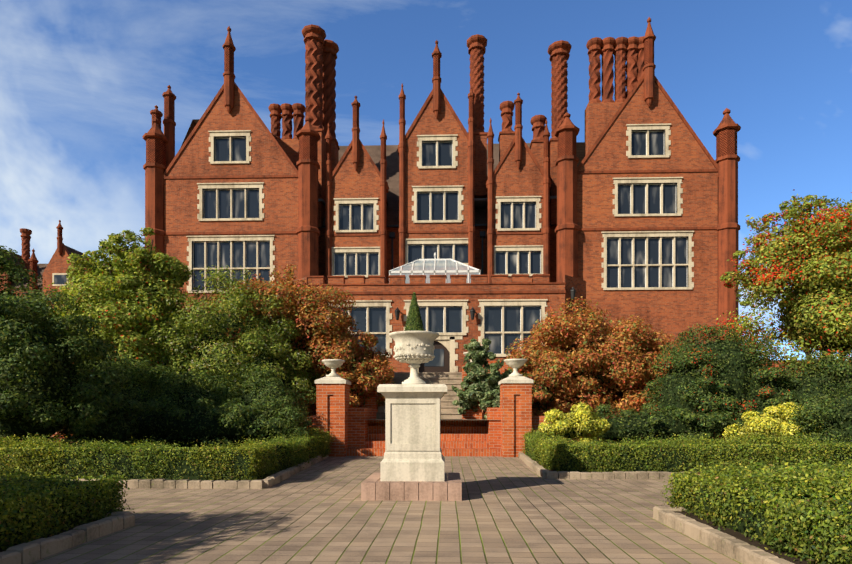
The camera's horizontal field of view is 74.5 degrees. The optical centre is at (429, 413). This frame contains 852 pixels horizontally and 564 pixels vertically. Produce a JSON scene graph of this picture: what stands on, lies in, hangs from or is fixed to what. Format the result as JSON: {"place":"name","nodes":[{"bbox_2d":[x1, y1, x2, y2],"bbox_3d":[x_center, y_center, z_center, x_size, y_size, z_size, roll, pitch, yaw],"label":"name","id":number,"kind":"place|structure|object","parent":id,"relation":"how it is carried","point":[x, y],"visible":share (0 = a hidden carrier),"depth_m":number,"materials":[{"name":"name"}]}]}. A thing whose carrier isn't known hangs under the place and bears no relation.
{"place":"outdoors","nodes":[
{"label":"outdoors","id":0,"kind":"place"},
{"bbox_2d":[0,271,10,290],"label":"house gable","id":1,"kind":"structure","parent":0,"point":[9,282],"depth_m":48.63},
{"bbox_2d":[43,243,78,296],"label":"distant gable wall","id":2,"kind":"structure","parent":0,"point":[57,263],"depth_m":48.49,"materials":[{"name":"red brick"}]},
{"bbox_2d":[37,235,199,375],"bbox_3d":[-9.515,-2.462,17.055,5.563,5.981,4.388,0,0,2],"label":"rowan tree","id":3,"kind":"object","parent":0,"point":[128,314],"depth_m":15.97,"materials":[{"name":"green plant"}]},
{"bbox_2d":[59,227,188,295],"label":"tree wisps","id":4,"kind":"object","parent":3,"relation":"on","point":[146,254],"visible":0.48,"depth_m":16.67,"materials":[{"name":"green plant"}]},
{"bbox_2d":[164,87,297,315],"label":"gable wall","id":5,"kind":"structure","parent":0,"point":[279,209],"depth_m":34.00,"materials":[{"name":"red brick"}]},
{"bbox_2d":[0,120,584,287],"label":"house roofs","id":6,"kind":"structure","parent":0,"point":[392,194],"depth_m":40.41,"materials":[{"name":"brown tile"}]},
{"bbox_2d":[22,102,622,337],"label":"building wall","id":7,"kind":"structure","parent":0,"point":[599,116],"depth_m":35.43,"materials":[{"name":"red brick"}]},
{"bbox_2d":[21,38,643,260],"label":"chimneys","id":8,"kind":"object","parent":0,"point":[320,86],"visible":0.81,"depth_m":35.95,"materials":[{"name":"red brick"}]},
{"bbox_2d":[332,145,379,283],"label":"gable wall","id":9,"kind":"structure","parent":0,"point":[349,181],"depth_m":34.17,"materials":[{"name":"red brick"}]},
{"bbox_2d":[54,132,686,365],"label":"window panes","id":10,"kind":"structure","parent":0,"point":[377,319],"depth_m":33.75,"materials":[{"name":"glass"}]},
{"bbox_2d":[52,123,693,371],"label":"window surrounds","id":11,"kind":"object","parent":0,"point":[447,340],"depth_m":33.54,"materials":[{"name":"beige stone"}]},
{"bbox_2d":[193,119,556,208],"bbox_3d":[-2.904,-12.482,35.919,23.952,12.050,13.600,0,0,2],"label":"house leadwork","id":12,"kind":"object","parent":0,"point":[480,202],"visible":0.17,"depth_m":35.54,"materials":[{"name":"grey metal"}]},
{"bbox_2d":[30,38,736,272],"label":"finials","id":13,"kind":"object","parent":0,"point":[726,141],"visible":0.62,"depth_m":33.55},
{"bbox_2d":[29,456,741,563],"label":"court paving","id":14,"kind":"structure","parent":0,"point":[511,510],"depth_m":6.00,"materials":[{"name":"beige stone"}]},
{"bbox_2d":[316,384,349,456],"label":"gate pier","id":15,"kind":"structure","parent":14,"relation":"on","point":[332,403],"depth_m":15.31,"materials":[{"name":"brick"}]},
{"bbox_2d":[315,377,350,384],"bbox_3d":[-2.686,-0.907,15.693,0.860,0.200,0.860,0,0,2],"label":"pillar cap","id":16,"kind":"object","parent":15,"relation":"on","point":[331,380],"visible":0.93,"depth_m":15.27,"materials":[{"name":"grey stone"}]},
{"bbox_2d":[322,359,344,376],"bbox_3d":[-2.686,-1.245,15.693,0.644,0.475,0.644,0,0,2],"label":"small urn","id":17,"kind":"object","parent":16,"relation":"on","point":[333,364],"visible":1,"depth_m":15.52,"materials":[{"name":"grey stone"}]},
{"bbox_2d":[0,452,793,563],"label":"kerbs","id":18,"kind":"structure","parent":14,"relation":"on","point":[732,547],"depth_m":5.61,"materials":[{"name":"beige stone"}]},
{"bbox_2d":[361,472,461,500],"bbox_3d":[-0.223,1.073,8.323,1.372,0.240,1.372,0,0,2],"label":"plinth base","id":19,"kind":"object","parent":14,"relation":"on","point":[373,487],"visible":0.67,"depth_m":7.64,"materials":[{"name":"beige stone"}]},
{"bbox_2d":[377,384,446,481],"bbox_3d":[-0.223,0.277,8.323,0.980,1.368,0.980,0,0,2],"label":"pedestal","id":20,"kind":"object","parent":19,"relation":"on","point":[413,451],"visible":1,"depth_m":7.92,"materials":[{"name":"grey stone"}]},
{"bbox_2d":[389,331,438,383],"bbox_3d":[-0.223,-0.790,8.323,0.742,0.765,0.742,0,0,2],"label":"pedestal urn","id":21,"kind":"object","parent":20,"relation":"on","point":[403,338],"visible":0.92,"depth_m":8.10,"materials":[{"name":"beige stone"}]},
{"bbox_2d":[393,343,434,362],"bbox_3d":[-0.226,-0.886,8.323,0.615,0.258,0.618,0,0,2],"label":"urn relief ornament","id":22,"kind":"object","parent":21,"relation":"attached to","point":[401,357],"visible":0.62,"depth_m":8.12,"materials":[{"name":"grey stone"}]},
{"bbox_2d":[404,292,423,330],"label":"topiary shrub","id":23,"kind":"object","parent":21,"relation":"in","point":[414,321],"visible":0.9,"depth_m":8.26,"materials":[{"name":"green plant"}]},
{"bbox_2d":[500,383,531,456],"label":"gate pier","id":24,"kind":"structure","parent":14,"relation":"on","point":[516,407],"depth_m":15.15,"materials":[{"name":"brick"}]},
{"bbox_2d":[498,376,532,384],"bbox_3d":[2.391,-0.907,15.535,0.860,0.200,0.860,0,0,2],"label":"pillar cap","id":25,"kind":"object","parent":24,"relation":"on","point":[516,379],"visible":0.93,"depth_m":15.12,"materials":[{"name":"grey stone"}]},
{"bbox_2d":[504,359,526,375],"bbox_3d":[2.391,-1.245,15.535,0.644,0.475,0.644,0,0,2],"label":"urn","id":26,"kind":"object","parent":25,"relation":"on","point":[515,364],"visible":1,"depth_m":15.37,"materials":[{"name":"grey stone"}]},
{"bbox_2d":[639,323,808,439],"bbox_3d":[7.851,-0.684,15.540,4.205,3.668,3.023,0,0,2],"label":"berried shrub","id":27,"kind":"object","parent":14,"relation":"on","point":[733,378],"visible":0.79,"depth_m":14.77,"materials":[{"name":"green plant"}]},
{"bbox_2d":[0,455,812,563],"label":"bed soil","id":28,"kind":"structure","parent":0,"point":[738,535],"depth_m":4.97,"materials":[{"name":"brown soil"}]},
{"bbox_2d":[0,460,134,550],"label":"hedge","id":29,"kind":"object","parent":28,"relation":"on","point":[35,506],"visible":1,"depth_m":5.27,"materials":[{"name":"green plant"}]},
{"bbox_2d":[0,245,143,447],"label":"conifer shrub","id":30,"kind":"object","parent":28,"relation":"on","point":[43,389],"visible":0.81,"depth_m":10.92,"materials":[{"name":"green plant"}]},
{"bbox_2d":[0,430,272,480],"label":"hedge","id":31,"kind":"object","parent":28,"relation":"on","point":[146,460],"visible":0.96,"depth_m":9.25,"materials":[{"name":"green plant"}]},
{"bbox_2d":[73,353,315,447],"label":"undergrowth","id":32,"kind":"object","parent":28,"relation":"on","point":[181,411],"visible":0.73,"depth_m":13.66,"materials":[{"name":"green plant"}]},
{"bbox_2d":[237,423,334,475],"bbox_3d":[-2.925,0.704,12.558,0.895,0.858,5.435,0,0,2],"label":"hedge","id":33,"kind":"object","parent":28,"relation":"on","point":[285,453],"visible":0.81,"depth_m":11.64,"materials":[{"name":"green plant"}]},
{"bbox_2d":[522,426,573,467],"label":"hedge","id":34,"kind":"object","parent":28,"relation":"on","point":[535,441],"visible":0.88,"depth_m":12.74,"materials":[{"name":"green plant"}]},
{"bbox_2d":[538,402,610,443],"bbox_3d":[3.327,0.316,13.067,1.670,1.144,1.269,0,0,2],"label":"gold shrub","id":35,"kind":"object","parent":28,"relation":"on","point":[580,423],"visible":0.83,"depth_m":12.78,"materials":[{"name":"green plant"}]},
{"bbox_2d":[569,404,744,443],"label":"undergrowth","id":36,"kind":"object","parent":28,"relation":"on","point":[664,423],"visible":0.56,"depth_m":13.78,"materials":[{"name":"green plant"}]},
{"bbox_2d":[540,428,851,471],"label":"hedge","id":37,"kind":"object","parent":28,"relation":"on","point":[658,454],"visible":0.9,"depth_m":10.41,"materials":[{"name":"green plant"}]},
{"bbox_2d":[660,453,851,563],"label":"hedge","id":38,"kind":"object","parent":28,"relation":"on","point":[801,512],"visible":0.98,"depth_m":4.87,"materials":[{"name":"green plant"}]},
{"bbox_2d":[722,402,825,444],"bbox_3d":[7.478,0.536,12.091,2.002,1.564,1.508,0,0,2],"label":"gold shrub","id":39,"kind":"object","parent":28,"relation":"on","point":[769,422],"visible":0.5,"depth_m":11.86,"materials":[{"name":"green plant"}]},
{"bbox_2d":[787,380,851,444],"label":"dark shrub","id":40,"kind":"object","parent":28,"relation":"on","point":[838,421],"visible":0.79,"depth_m":11.03,"materials":[{"name":"green plant"}]},
{"bbox_2d":[0,0,851,359],"label":"sky","id":41,"kind":"structure","parent":0,"point":[81,81],"materials":[{"name":"blue"}]},
{"bbox_2d":[372,419,484,419],"bbox_3d":[0.132,0.193,18.492,80.000,0.001,5.550,0,0,2],"label":"terrace level","id":42,"kind":"object","parent":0,"point":[449,419],"depth_m":17.04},
{"bbox_2d":[130,265,319,407],"bbox_3d":[-6.312,-1.790,17.366,5.755,5.442,4.568,0,0,2],"label":"evergreen shrub","id":43,"kind":"object","parent":42,"relation":"on","point":[216,353],"visible":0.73,"depth_m":16.38,"materials":[{"name":"green plant"}]},
{"bbox_2d":[197,263,394,415],"bbox_3d":[-4.449,-2.151,18.559,6.919,5.574,4.583,0,0,2],"label":"russet shrub","id":44,"kind":"object","parent":42,"relation":"on","point":[321,337],"visible":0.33,"depth_m":17.45,"materials":[{"name":"orange plant"}]},
{"bbox_2d":[376,372,482,418],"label":"steps","id":45,"kind":"structure","parent":42,"relation":"on","point":[448,409],"depth_m":19.99,"materials":[{"name":"beige stone"}]},
{"bbox_2d":[462,365,481,418],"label":"cheek pier","id":46,"kind":"structure","parent":42,"relation":"on","point":[470,414],"depth_m":17.23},
{"bbox_2d":[451,338,512,420],"bbox_3d":[1.834,-0.894,16.900,2.495,2.789,1.183,0,0,16],"label":"evergreen shrub","id":47,"kind":"object","parent":42,"relation":"on","point":[483,388],"visible":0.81,"depth_m":16.79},
{"bbox_2d":[505,296,675,415],"bbox_3d":[5.427,-1.463,18.154,6.085,4.642,4.266,0,0,2],"label":"russet shrub","id":48,"kind":"object","parent":42,"relation":"on","point":[592,367],"visible":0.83,"depth_m":17.07,"materials":[{"name":"orange plant"}]},
{"bbox_2d":[307,284,564,371],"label":"ground floor wall","id":49,"kind":"structure","parent":0,"point":[553,301],"depth_m":28.58,"materials":[{"name":"red brick"}]},
{"bbox_2d":[577,79,717,356],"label":"gable wall","id":50,"kind":"structure","parent":0,"point":[675,313],"depth_m":33.21,"materials":[{"name":"red brick"}]},
{"bbox_2d":[714,189,851,381],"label":"tree","id":51,"kind":"object","parent":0,"point":[804,257],"depth_m":15.75,"materials":[{"name":"green plant"}]},
{"bbox_2d":[720,195,851,312],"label":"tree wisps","id":52,"kind":"object","parent":51,"relation":"attached to","point":[807,204],"visible":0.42,"depth_m":16.28,"materials":[{"name":"green plant"}]},
{"label":"terrain","id":53,"kind":"structure","parent":0,"visible":0},
{"bbox_2d":[346,419,501,456],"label":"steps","id":54,"kind":"structure","parent":53,"relation":"on","point":[461,437],"depth_m":16.10,"materials":[{"name":"brick"}]},
{"bbox_2d":[52,360,851,448],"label":"terrace walls","id":55,"kind":"structure","parent":53,"relation":"on","point":[359,418],"depth_m":15.83,"materials":[{"name":"brick"}]},
{"bbox_2d":[777,348,851,434],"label":"shrubs","id":56,"kind":"object","parent":53,"relation":"on","point":[813,382],"visible":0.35,"depth_m":14.61,"materials":[{"name":"green plant"}]},
{"bbox_3d":[0.723,-0.155,37.582,80.000,2.696,32.050,0,0,2],"label":"terrace fill","id":57,"kind":"object","parent":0,"visible":0},
{"label":"terrace paving","id":58,"kind":"structure","parent":57,"relation":"on","visible":0},
{"bbox_2d":[10,288,78,316],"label":"house wing","id":59,"kind":"structure","parent":58,"relation":"on","point":[11,289],"depth_m":48.89,"materials":[{"name":"red brick"}]},
{"bbox_2d":[19,17,740,339],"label":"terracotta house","id":60,"kind":"structure","parent":58,"relation":"on","point":[308,230],"depth_m":33.51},
{"bbox_2d":[419,340,449,371],"bbox_3d":[0.252,-2.637,28.838,1.620,2.260,0.001,0,0,2],"label":"house door","id":61,"kind":"structure","parent":60,"relation":"attached to","point":[444,368],"depth_m":28.83,"materials":[{"name":"brown wood"}]},
{"bbox_2d":[392,260,478,282],"bbox_3d":[0.329,-7.732,31.317,4.800,1.650,3.000,0,0,2],"label":"glass roof lantern","id":62,"kind":"object","parent":60,"relation":"attached to","point":[437,266],"visible":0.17,"depth_m":30.79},
{"bbox_2d":[405,95,467,282],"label":"central gable wall","id":63,"kind":"structure","parent":60,"relation":"attached to","point":[445,122],"depth_m":33.62,"materials":[{"name":"red brick"}]},
{"bbox_2d":[193,131,686,353],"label":"window frames","id":64,"kind":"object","parent":60,"relation":"on","point":[457,271],"visible":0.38,"depth_m":33.42,"materials":[{"name":"white wood"}]},
{"bbox_2d":[318,223,575,319],"bbox_3d":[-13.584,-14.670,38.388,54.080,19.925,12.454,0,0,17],"label":"house ironwork","id":65,"kind":"object","parent":60,"relation":"attached to","point":[472,310],"visible":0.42,"depth_m":35.21,"materials":[{"name":"black metal"}]},
{"bbox_2d":[494,143,542,282],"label":"gable wall","id":66,"kind":"structure","parent":60,"relation":"attached to","point":[512,179],"depth_m":33.86,"materials":[{"name":"red brick"}]}
]}

